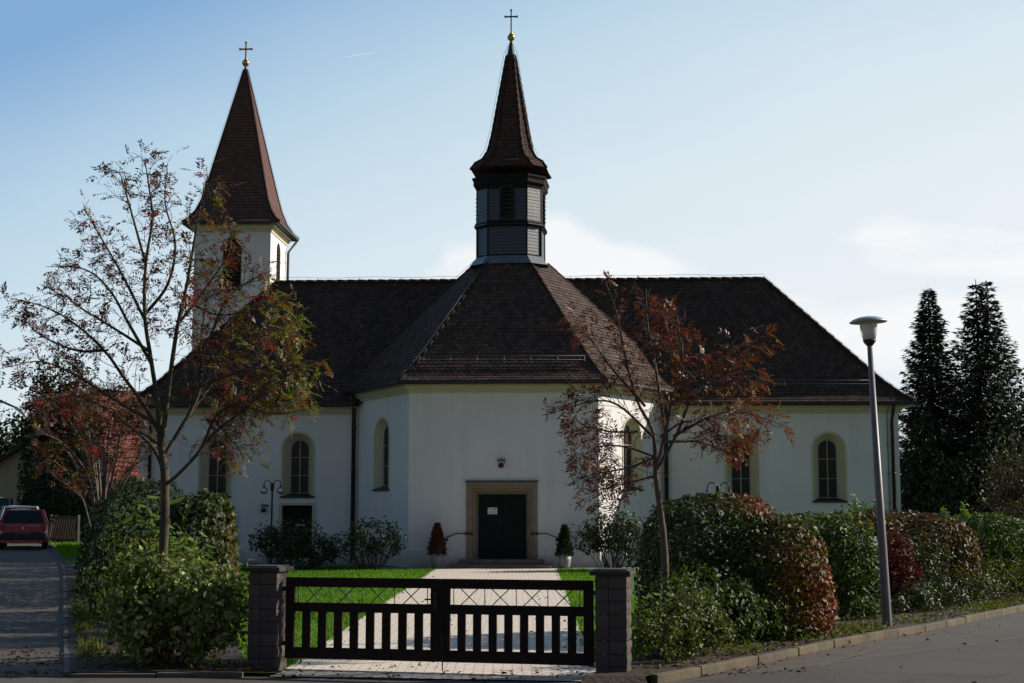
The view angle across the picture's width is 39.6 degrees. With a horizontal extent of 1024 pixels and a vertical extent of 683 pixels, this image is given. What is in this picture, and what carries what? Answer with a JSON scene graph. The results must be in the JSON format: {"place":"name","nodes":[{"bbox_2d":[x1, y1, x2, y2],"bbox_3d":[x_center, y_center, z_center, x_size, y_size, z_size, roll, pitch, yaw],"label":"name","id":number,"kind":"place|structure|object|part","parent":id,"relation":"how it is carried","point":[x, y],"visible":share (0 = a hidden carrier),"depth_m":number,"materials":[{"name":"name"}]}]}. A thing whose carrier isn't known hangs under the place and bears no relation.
{"place":"outdoors","nodes":[
{"label":"outdoors","id":0,"kind":"place"},
{"bbox_2d":[0,543,63,675],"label":"road","id":1,"kind":"structure","parent":0,"point":[31,601],"depth_m":24.78,"materials":[{"name":"grey asphalt"}]},
{"bbox_2d":[0,497,13,505],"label":"parked car","id":2,"kind":"object","parent":1,"relation":"on","point":[4,501],"visible":0.04,"depth_m":59.48,"materials":[{"name":"blue paint"}]},
{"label":"windows","id":3,"kind":"part","parent":2,"relation":"part of","materials":[{"name":"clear glass"}]},
{"bbox_2d":[0,505,38,518],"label":"parked car","id":4,"kind":"object","parent":1,"relation":"on","point":[2,508],"visible":0.12,"depth_m":57.53,"materials":[{"name":"silver metal"}]},
{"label":"windows","id":5,"kind":"part","parent":4,"relation":"part of","materials":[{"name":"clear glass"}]},
{"bbox_2d":[0,509,54,548],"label":"parked car","id":6,"kind":"object","parent":1,"relation":"on","point":[23,525],"visible":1,"depth_m":49.99,"materials":[{"name":"red paint"}]},
{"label":"windows","id":7,"kind":"part","parent":6,"relation":"part of","materials":[{"name":"black glass"}]},
{"bbox_2d":[49,541,87,563],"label":"verge grass","id":8,"kind":"structure","parent":0,"point":[64,548],"depth_m":49.02,"materials":[{"name":"green plant"}]},
{"bbox_2d":[58,555,251,671],"bbox_3d":[-8.346,5.183,30.191,2.336,0.329,31.035,2,-7,-18],"label":"planting bed","id":9,"kind":"object","parent":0,"point":[70,571],"visible":0.23,"depth_m":17.49,"materials":[{"name":"soil"}]},
{"bbox_2d":[17,363,172,526],"bbox_3d":[-9.004,2.742,28.856,3.968,4.901,2.624,-5,-8,36],"label":"rowan shrub","id":10,"kind":"object","parent":9,"relation":"on","point":[100,495],"visible":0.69,"depth_m":28.84,"materials":[{"name":"red plant"}]},
{"bbox_2d":[72,474,192,616],"bbox_3d":[-8.686,4.374,33.346,2.745,2.858,22.825,2,-7,-15],"label":"dark hedge","id":11,"kind":"object","parent":9,"relation":"on","point":[90,551],"visible":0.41,"depth_m":26.03,"materials":[{"name":"green plant"}]},
{"bbox_2d":[67,499,216,631],"bbox_3d":[-5.132,3.210,19.861,1.751,2.017,2.916,6,-9,-40],"label":"loose shrub","id":12,"kind":"object","parent":9,"relation":"on","point":[106,594],"visible":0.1,"depth_m":19.87,"materials":[{"name":"green plant"}]},
{"bbox_2d":[117,495,214,588],"bbox_3d":[-4.909,3.220,20.321,1.022,2.039,1.265,-5,-8,38],"label":"leafy sprout","id":13,"kind":"object","parent":9,"relation":"on","point":[142,523],"visible":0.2,"depth_m":20.38,"materials":[{"name":"green plant"}]},
{"bbox_2d":[0,139,335,650],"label":"rowan tree","id":14,"kind":"object","parent":9,"relation":"on","point":[159,422],"visible":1,"depth_m":18.23,"materials":[{"name":"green plant"}]},
{"bbox_2d":[81,525,254,666],"bbox_3d":[-3.978,3.041,17.096,2.092,1.713,2.095,0,-7,0],"label":"variegated dogwood","id":15,"kind":"object","parent":9,"relation":"on","point":[143,594],"visible":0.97,"depth_m":16.38,"materials":[{"name":"green plant"}]},
{"bbox_2d":[145,488,243,598],"bbox_3d":[-5.003,3.406,22.302,1.537,2.206,2.055,0,-7,0],"label":"ivy mound","id":16,"kind":"object","parent":9,"relation":"on","point":[186,510],"visible":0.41,"depth_m":22.02,"materials":[{"name":"green plant"}]},
{"bbox_2d":[67,584,1023,673],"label":"ground cover","id":17,"kind":"object","parent":9,"relation":"on","point":[757,646],"visible":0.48,"depth_m":19.53,"materials":[{"name":"green plant"}]},
{"bbox_2d":[240,563,360,565],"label":"terrace","id":18,"kind":"structure","parent":0,"point":[329,564],"depth_m":46.67,"materials":[{"name":"grey stone"}]},
{"bbox_2d":[0,676,649,682],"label":"street","id":19,"kind":"structure","parent":0,"point":[62,679],"depth_m":15.33,"materials":[{"name":"grey asphalt"}]},
{"bbox_2d":[271,672,594,680],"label":"path","id":20,"kind":"structure","parent":0,"point":[572,676],"depth_m":15.65,"materials":[{"name":"grey concrete"}]},
{"bbox_2d":[282,567,595,671],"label":"path","id":21,"kind":"structure","parent":0,"point":[508,597],"depth_m":21.41,"materials":[{"name":"beige stone"}]},
{"bbox_2d":[426,522,446,567],"bbox_3d":[-2.329,6.277,43.921,0.695,1.423,0.673,0,-7,0],"label":"potted conifer","id":22,"kind":"object","parent":21,"relation":"on","point":[437,541],"visible":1,"depth_m":43.77,"materials":[{"name":"plant"}]},
{"bbox_2d":[367,567,637,568],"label":"terrace","id":23,"kind":"structure","parent":0,"point":[432,567],"depth_m":44.26,"materials":[{"name":"grey stone"}]},
{"bbox_2d":[555,524,573,567],"bbox_3d":[1.619,6.300,43.906,0.627,1.373,0.687,0,-7,0],"label":"potted conifer","id":24,"kind":"object","parent":23,"relation":"on","point":[565,545],"visible":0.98,"depth_m":43.78,"materials":[{"name":"plant"}]},
{"bbox_2d":[0,0,1023,508],"label":"sky","id":25,"kind":"structure","parent":0,"point":[859,158],"materials":[{"name":"blue"}]},
{"bbox_2d":[49,543,1018,672],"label":"lawn","id":26,"kind":"structure","parent":0,"point":[632,587],"depth_m":29.63,"materials":[{"name":"green plant"}]},
{"bbox_2d":[49,515,79,542],"bbox_3d":[-17.910,7.523,56.812,2.326,1.200,0.106,-6,-9,43],"label":"board fence","id":27,"kind":"object","parent":26,"relation":"on","point":[76,524],"visible":0.94,"depth_m":56.64,"materials":[{"name":"brown wood"}]},
{"bbox_2d":[260,480,283,564],"bbox_3d":[-7.595,5.771,44.924,0.760,2.790,0.236,0,-7,0],"label":"globe lamp","id":28,"kind":"object","parent":26,"relation":"on","point":[271,487],"visible":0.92,"depth_m":45.03,"materials":[{"name":"black metal"}]},
{"bbox_2d":[248,515,349,568],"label":"rhododendron","id":29,"kind":"object","parent":26,"relation":"on","point":[274,544],"visible":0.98,"depth_m":42.81,"materials":[{"name":"green plant"}]},
{"bbox_2d":[332,515,407,569],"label":"rhododendron","id":30,"kind":"object","parent":26,"relation":"on","point":[374,550],"visible":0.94,"depth_m":42.84,"materials":[{"name":"green plant"}]},
{"bbox_2d":[0,575,1023,682],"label":"fallen leaves","id":31,"kind":"object","parent":26,"relation":"on","point":[244,663],"visible":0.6,"depth_m":16.79,"materials":[{"name":"brown plant"}]},
{"bbox_2d":[566,502,659,567],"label":"rhododendron","id":32,"kind":"object","parent":26,"relation":"on","point":[619,538],"visible":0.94,"depth_m":41.81,"materials":[{"name":"green plant"}]},
{"bbox_2d":[703,482,733,558],"bbox_3d":[4.909,4.591,33.695,0.760,2.521,0.236,0,-7,0],"label":"globe lamp","id":33,"kind":"object","parent":26,"relation":"on","point":[718,488],"visible":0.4,"depth_m":33.80,"materials":[{"name":"black metal"}]},
{"bbox_2d":[834,494,884,526],"bbox_3d":[7.590,4.413,30.928,1.187,2.194,0.936,0,-7,0],"label":"leafy sprout","id":34,"kind":"object","parent":26,"relation":"on","point":[859,508],"visible":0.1,"depth_m":30.97,"materials":[{"name":"green plant"}]},
{"bbox_2d":[938,502,970,521],"bbox_3d":[10.864,4.918,34.633,0.981,2.053,0.891,0,-7,0],"label":"leafy sprout","id":35,"kind":"object","parent":26,"relation":"on","point":[943,512],"visible":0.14,"depth_m":34.71,"materials":[{"name":"green plant"}]},
{"bbox_2d":[959,411,1023,560],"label":"autumn tree","id":36,"kind":"object","parent":26,"relation":"on","point":[1013,492],"visible":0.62,"depth_m":46.64,"materials":[{"name":"brown plant"}]},
{"bbox_2d":[581,676,646,682],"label":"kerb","id":37,"kind":"object","parent":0,"point":[613,679],"visible":1,"depth_m":14.90,"materials":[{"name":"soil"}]},
{"bbox_2d":[588,588,1023,675],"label":"planting bed","id":38,"kind":"object","parent":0,"point":[637,662],"visible":0.33,"depth_m":17.95,"materials":[{"name":"soil"}]},
{"bbox_2d":[69,583,1009,655],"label":"kerb grass","id":39,"kind":"structure","parent":38,"relation":"on","point":[79,628],"depth_m":20.46,"materials":[{"name":"green plant"}]},
{"bbox_2d":[631,589,682,650],"bbox_3d":[1.811,3.459,17.467,0.832,0.821,0.514,2,-7,-17],"label":"leafy sprout","id":40,"kind":"object","parent":38,"relation":"on","point":[654,599],"visible":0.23,"depth_m":17.51,"materials":[{"name":"green plant"}]},
{"bbox_2d":[538,270,794,601],"bbox_3d":[2.047,1.532,18.903,3.392,5.082,2.183,0,-7,0],"label":"rowan tree","id":41,"kind":"object","parent":38,"relation":"on","point":[657,462],"visible":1,"depth_m":18.85,"materials":[{"name":"red plant"}]},
{"bbox_2d":[631,560,741,663],"bbox_3d":[1.998,3.243,16.887,1.023,1.256,2.376,-4,-8,32],"label":"shrub","id":42,"kind":"object","parent":38,"relation":"on","point":[672,636],"visible":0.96,"depth_m":16.60,"materials":[{"name":"green plant"}]},
{"bbox_2d":[655,559,788,650],"bbox_3d":[2.599,3.431,18.381,1.209,1.234,2.461,-5,-8,37],"label":"shrub","id":43,"kind":"object","parent":38,"relation":"on","point":[748,610],"visible":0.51,"depth_m":18.41,"materials":[{"name":"green plant"}]},
{"bbox_2d":[631,491,839,639],"bbox_3d":[3.161,3.241,20.508,2.790,2.151,3.013,0,-7,0],"label":"clipped hedge","id":44,"kind":"object","parent":38,"relation":"on","point":[761,561],"visible":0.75,"depth_m":19.68,"materials":[{"name":"green plant"}]},
{"bbox_2d":[747,509,881,620],"bbox_3d":[5.031,3.779,24.054,2.243,1.874,3.442,0,-7,0],"label":"clipped hedge","id":45,"kind":"object","parent":38,"relation":"on","point":[838,533],"visible":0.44,"depth_m":22.79,"materials":[{"name":"green plant"}]},
{"bbox_2d":[849,316,891,625],"bbox_3d":[5.495,2.016,21.667,0.574,4.842,0.574,0,-7,0],"label":"street lamp","id":46,"kind":"object","parent":38,"relation":"on","point":[868,327],"visible":0.96,"depth_m":21.63,"materials":[{"name":"metal"}]},
{"bbox_2d":[828,508,918,603],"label":"clipped hedge","id":47,"kind":"object","parent":38,"relation":"on","point":[872,512],"visible":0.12,"depth_m":27.09,"materials":[{"name":"green plant"}]},
{"bbox_2d":[874,527,923,606],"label":"shrub","id":48,"kind":"object","parent":38,"relation":"on","point":[894,562],"visible":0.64,"depth_m":25.38,"materials":[{"name":"red plant"}]},
{"bbox_2d":[855,508,986,600],"bbox_3d":[7.968,4.265,28.254,2.560,1.887,3.200,0,-7,0],"label":"clipped hedge","id":49,"kind":"object","parent":38,"relation":"on","point":[962,542],"visible":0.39,"depth_m":27.26,"materials":[{"name":"green plant"}]},
{"bbox_2d":[887,522,1008,613],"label":"shrub","id":50,"kind":"object","parent":38,"relation":"on","point":[925,595],"visible":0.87,"depth_m":25.40,"materials":[{"name":"green plant"}]},
{"bbox_2d":[929,511,1023,591],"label":"clipped hedge","id":51,"kind":"object","parent":38,"relation":"on","point":[996,522],"visible":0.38,"depth_m":30.49,"materials":[{"name":"green plant"}]},
{"bbox_2d":[941,546,1023,603],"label":"shrub","id":52,"kind":"object","parent":38,"relation":"on","point":[1012,580],"visible":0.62,"depth_m":27.24,"materials":[{"name":"green plant"}]},
{"bbox_2d":[977,499,1023,569],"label":"clipped hedge","id":53,"kind":"object","parent":38,"relation":"on","point":[1017,511],"visible":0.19,"depth_m":35.93,"materials":[{"name":"green plant"}]},
{"bbox_2d":[667,611,1023,682],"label":"street","id":54,"kind":"structure","parent":0,"point":[991,630],"depth_m":19.67,"materials":[{"name":"grey asphalt"}]},
{"bbox_2d":[680,637,1023,682],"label":"road patch","id":55,"kind":"object","parent":54,"relation":"on","point":[1000,661],"depth_m":16.33,"materials":[{"name":"grey asphalt"}]},
{"bbox_2d":[674,637,1018,682],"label":"road seam","id":56,"kind":"object","parent":55,"relation":"on","point":[842,660],"visible":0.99,"depth_m":17.48,"materials":[{"name":"black asphalt"}]},
{"bbox_3d":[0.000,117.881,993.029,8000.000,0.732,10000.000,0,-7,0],"label":"ground","id":57,"kind":"structure","parent":0,"visible":0},
{"bbox_2d":[0,400,26,417],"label":"arm lamp","id":58,"kind":"object","parent":57,"relation":"on","point":[17,409],"visible":0.86,"depth_m":46.03,"materials":[{"name":"grey metal"}]},
{"bbox_2d":[0,382,40,456],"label":"broadleaf tree","id":59,"kind":"object","parent":57,"relation":"on","point":[6,445],"visible":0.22,"depth_m":94.07,"materials":[{"name":"green plant"}]},
{"bbox_2d":[0,435,68,541],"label":"yellow house","id":60,"kind":"structure","parent":57,"relation":"on","point":[9,471],"depth_m":75.47,"materials":[{"name":"paint"}]},
{"bbox_2d":[16,355,60,509],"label":"thuja tree","id":61,"kind":"object","parent":57,"relation":"on","point":[23,457],"visible":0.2,"depth_m":65.54,"materials":[{"name":"green plant"}]},
{"bbox_2d":[24,349,78,540],"bbox_3d":[-20.797,4.780,64.883,2.781,8.974,2.770,0,-7,0],"label":"thuja tree","id":62,"kind":"object","parent":57,"relation":"on","point":[60,428],"visible":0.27,"depth_m":64.52,"materials":[{"name":"green plant"}]},
{"bbox_2d":[21,446,98,542],"bbox_3d":[-19.450,6.625,61.551,3.323,4.285,3.491,0,-7,0],"label":"thuja tree","id":63,"kind":"object","parent":57,"relation":"on","point":[77,508],"visible":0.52,"depth_m":60.77,"materials":[{"name":"green plant"}]},
{"bbox_2d":[49,544,70,676],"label":"kerb","id":64,"kind":"structure","parent":57,"relation":"on","point":[67,666],"depth_m":21.47,"materials":[{"name":"concrete"}]},
{"bbox_2d":[49,355,105,543],"bbox_3d":[-19.842,5.021,64.927,2.345,9.029,2.343,-6,-9,40],"label":"thuja tree","id":65,"kind":"object","parent":57,"relation":"on","point":[87,371],"visible":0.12,"depth_m":64.42,"materials":[{"name":"green plant"}]},
{"bbox_2d":[79,389,140,542],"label":"red roofed house","id":66,"kind":"structure","parent":57,"relation":"on","point":[136,472],"depth_m":70.33,"materials":[{"name":"ceramic"}]},
{"bbox_2d":[69,672,242,677],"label":"kerb","id":67,"kind":"structure","parent":57,"relation":"on","point":[170,675],"depth_m":15.58,"materials":[{"name":"concrete"}]},
{"bbox_2d":[244,564,293,675],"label":"gate pillar","id":68,"kind":"structure","parent":57,"relation":"on","point":[266,616],"depth_m":16.38,"materials":[{"name":"stone"}]},
{"bbox_2d":[285,577,440,661],"bbox_3d":[-1.724,3.169,16.243,1.857,0.925,0.112,-2,-7,13],"label":"gate leaf","id":69,"kind":"object","parent":68,"relation":"attached to","point":[369,651],"visible":1,"depth_m":16.25,"materials":[{"name":"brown wood"}]},
{"bbox_2d":[122,9,917,567],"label":"church","id":70,"kind":"structure","parent":57,"relation":"on","point":[430,395],"depth_m":48.56,"materials":[{"name":"paint"}]},
{"bbox_2d":[197,432,231,497],"bbox_3d":[-10.260,4.282,49.350,1.220,2.291,0.450,0,-7,3],"label":"window","id":71,"kind":"structure","parent":70,"relation":"in","point":[208,478],"depth_m":49.48,"materials":[{"name":"stone"}]},
{"bbox_2d":[223,510,237,547],"bbox_3d":[-9.687,6.526,48.864,0.474,1.437,0.081,0,-7,3],"label":"display case","id":72,"kind":"object","parent":70,"relation":"attached to","point":[235,511],"visible":0.16,"depth_m":48.89,"materials":[{"name":"white paint"}]},
{"bbox_2d":[261,504,267,512],"bbox_3d":[-8.520,5.724,48.823,0.260,0.300,0.243,0,-7,3],"label":"wall lamp","id":73,"kind":"object","parent":70,"relation":"attached to","point":[263,510],"visible":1,"depth_m":48.75,"materials":[{"name":"black metal"}]},
{"bbox_2d":[279,431,314,497],"bbox_3d":[-7.374,4.267,49.219,1.220,2.291,0.450,0,-7,3],"label":"window","id":74,"kind":"structure","parent":70,"relation":"in","point":[298,448],"depth_m":49.34,"materials":[{"name":"stone"}]},
{"bbox_2d":[282,505,311,557],"bbox_3d":[-7.382,6.546,49.027,1.056,1.785,0.075,0,-7,3],"label":"door","id":75,"kind":"structure","parent":70,"relation":"in","point":[304,512],"depth_m":49.06,"materials":[{"name":"black paint"}]},
{"bbox_2d":[372,417,389,490],"bbox_3d":[-4.216,3.716,47.068,0.337,2.450,1.410,3,-8,-27],"label":"window","id":76,"kind":"structure","parent":70,"relation":"in","point":[381,464],"depth_m":47.46,"materials":[{"name":"stone"}]},
{"bbox_2d":[445,532,472,540],"bbox_3d":[-1.677,6.123,44.585,0.922,0.282,0.178,0,-7,3],"label":"handrail","id":77,"kind":"object","parent":70,"relation":"attached to","point":[466,533],"visible":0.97,"depth_m":44.51,"materials":[{"name":"black metal"}]},
{"bbox_2d":[478,494,501,558],"bbox_3d":[-0.683,5.846,44.961,0.748,2.023,0.137,0,-7,3],"label":"door","id":78,"kind":"structure","parent":70,"relation":"in","point":[490,525],"depth_m":44.96,"materials":[{"name":"black wood"}]},
{"bbox_2d":[488,508,496,513],"bbox_3d":[-0.619,5.360,45.002,0.300,0.210,0.007,0,-7,3],"label":"notice","id":79,"kind":"object","parent":70,"relation":"attached to","point":[492,510],"visible":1,"depth_m":45.00,"materials":[{"name":"paper"}]},
{"bbox_2d":[497,458,504,467],"bbox_3d":[-0.342,3.827,44.740,0.260,0.300,0.242,0,-7,3],"label":"wall lamp","id":80,"kind":"object","parent":70,"relation":"attached to","point":[500,465],"visible":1,"depth_m":44.69,"materials":[{"name":"black metal"}]},
{"bbox_2d":[503,494,525,558],"bbox_3d":[0.076,5.842,44.926,0.748,2.023,0.137,0,-7,3],"label":"door","id":81,"kind":"structure","parent":70,"relation":"in","point":[514,505],"depth_m":44.93,"materials":[{"name":"black wood"}]},
{"bbox_2d":[530,532,557,540],"bbox_3d":[1.030,6.109,44.463,0.922,0.282,0.178,0,-7,3],"label":"handrail","id":82,"kind":"object","parent":70,"relation":"attached to","point":[531,533],"visible":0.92,"depth_m":44.39,"materials":[{"name":"black metal"}]},
{"bbox_2d":[622,416,643,490],"bbox_3d":[3.857,3.674,46.704,0.337,2.450,1.410,-4,-8,32],"label":"window","id":83,"kind":"structure","parent":70,"relation":"in","point":[632,454],"depth_m":47.06,"materials":[{"name":"stone"}]},
{"bbox_2d":[724,432,759,502],"bbox_3d":[7.822,4.288,48.522,1.220,2.407,0.450,0,-7,3],"label":"window","id":84,"kind":"structure","parent":70,"relation":"in","point":[746,479],"depth_m":48.64,"materials":[{"name":"stone"}]},
{"bbox_2d":[811,431,848,502],"bbox_3d":[10.764,4.272,48.390,1.220,2.407,0.450,0,-7,3],"label":"window","id":85,"kind":"structure","parent":70,"relation":"in","point":[828,449],"depth_m":48.50,"materials":[{"name":"stone"}]},
{"bbox_2d":[590,568,635,673],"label":"gate pillar","id":86,"kind":"structure","parent":57,"relation":"on","point":[613,630],"depth_m":15.46,"materials":[{"name":"stone"}]},
{"bbox_2d":[440,579,593,670],"bbox_3d":[0.043,3.172,15.844,1.747,1.025,0.084,-2,-7,13],"label":"gate leaf","id":87,"kind":"object","parent":86,"relation":"attached to","point":[507,655],"visible":1,"depth_m":15.85,"materials":[{"name":"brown wood"}]},
{"bbox_2d":[650,604,1023,682],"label":"kerb","id":88,"kind":"structure","parent":57,"relation":"on","point":[703,669],"depth_m":18.38,"materials":[{"name":"concrete"}]},
{"bbox_2d":[899,415,969,542],"bbox_3d":[17.756,6.160,60.275,4.415,6.005,3.406,5,-8,-34],"label":"dark tree","id":89,"kind":"object","parent":57,"relation":"on","point":[912,476],"visible":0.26,"depth_m":59.38,"materials":[{"name":"green plant"}]},
{"bbox_2d":[898,288,996,544],"bbox_3d":[18.418,3.668,61.888,7.376,12.214,7.860,0,-7,0],"label":"spruce tree","id":90,"kind":"object","parent":57,"relation":"on","point":[926,372],"visible":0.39,"depth_m":61.73,"materials":[{"name":"green plant"}]},
{"bbox_2d":[902,279,1023,514],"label":"spruce tree","id":91,"kind":"object","parent":57,"relation":"on","point":[976,378],"visible":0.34,"depth_m":62.89,"materials":[{"name":"green plant"}]},
{"bbox_2d":[912,426,1023,547],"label":"dark tree","id":92,"kind":"object","parent":57,"relation":"on","point":[959,494],"visible":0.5,"depth_m":57.42,"materials":[{"name":"green plant"}]},
{"bbox_2d":[959,362,1023,479],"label":"dark tree","id":93,"kind":"object","parent":57,"relation":"on","point":[1014,411],"visible":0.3,"depth_m":59.90,"materials":[{"name":"green plant"}]}
]}

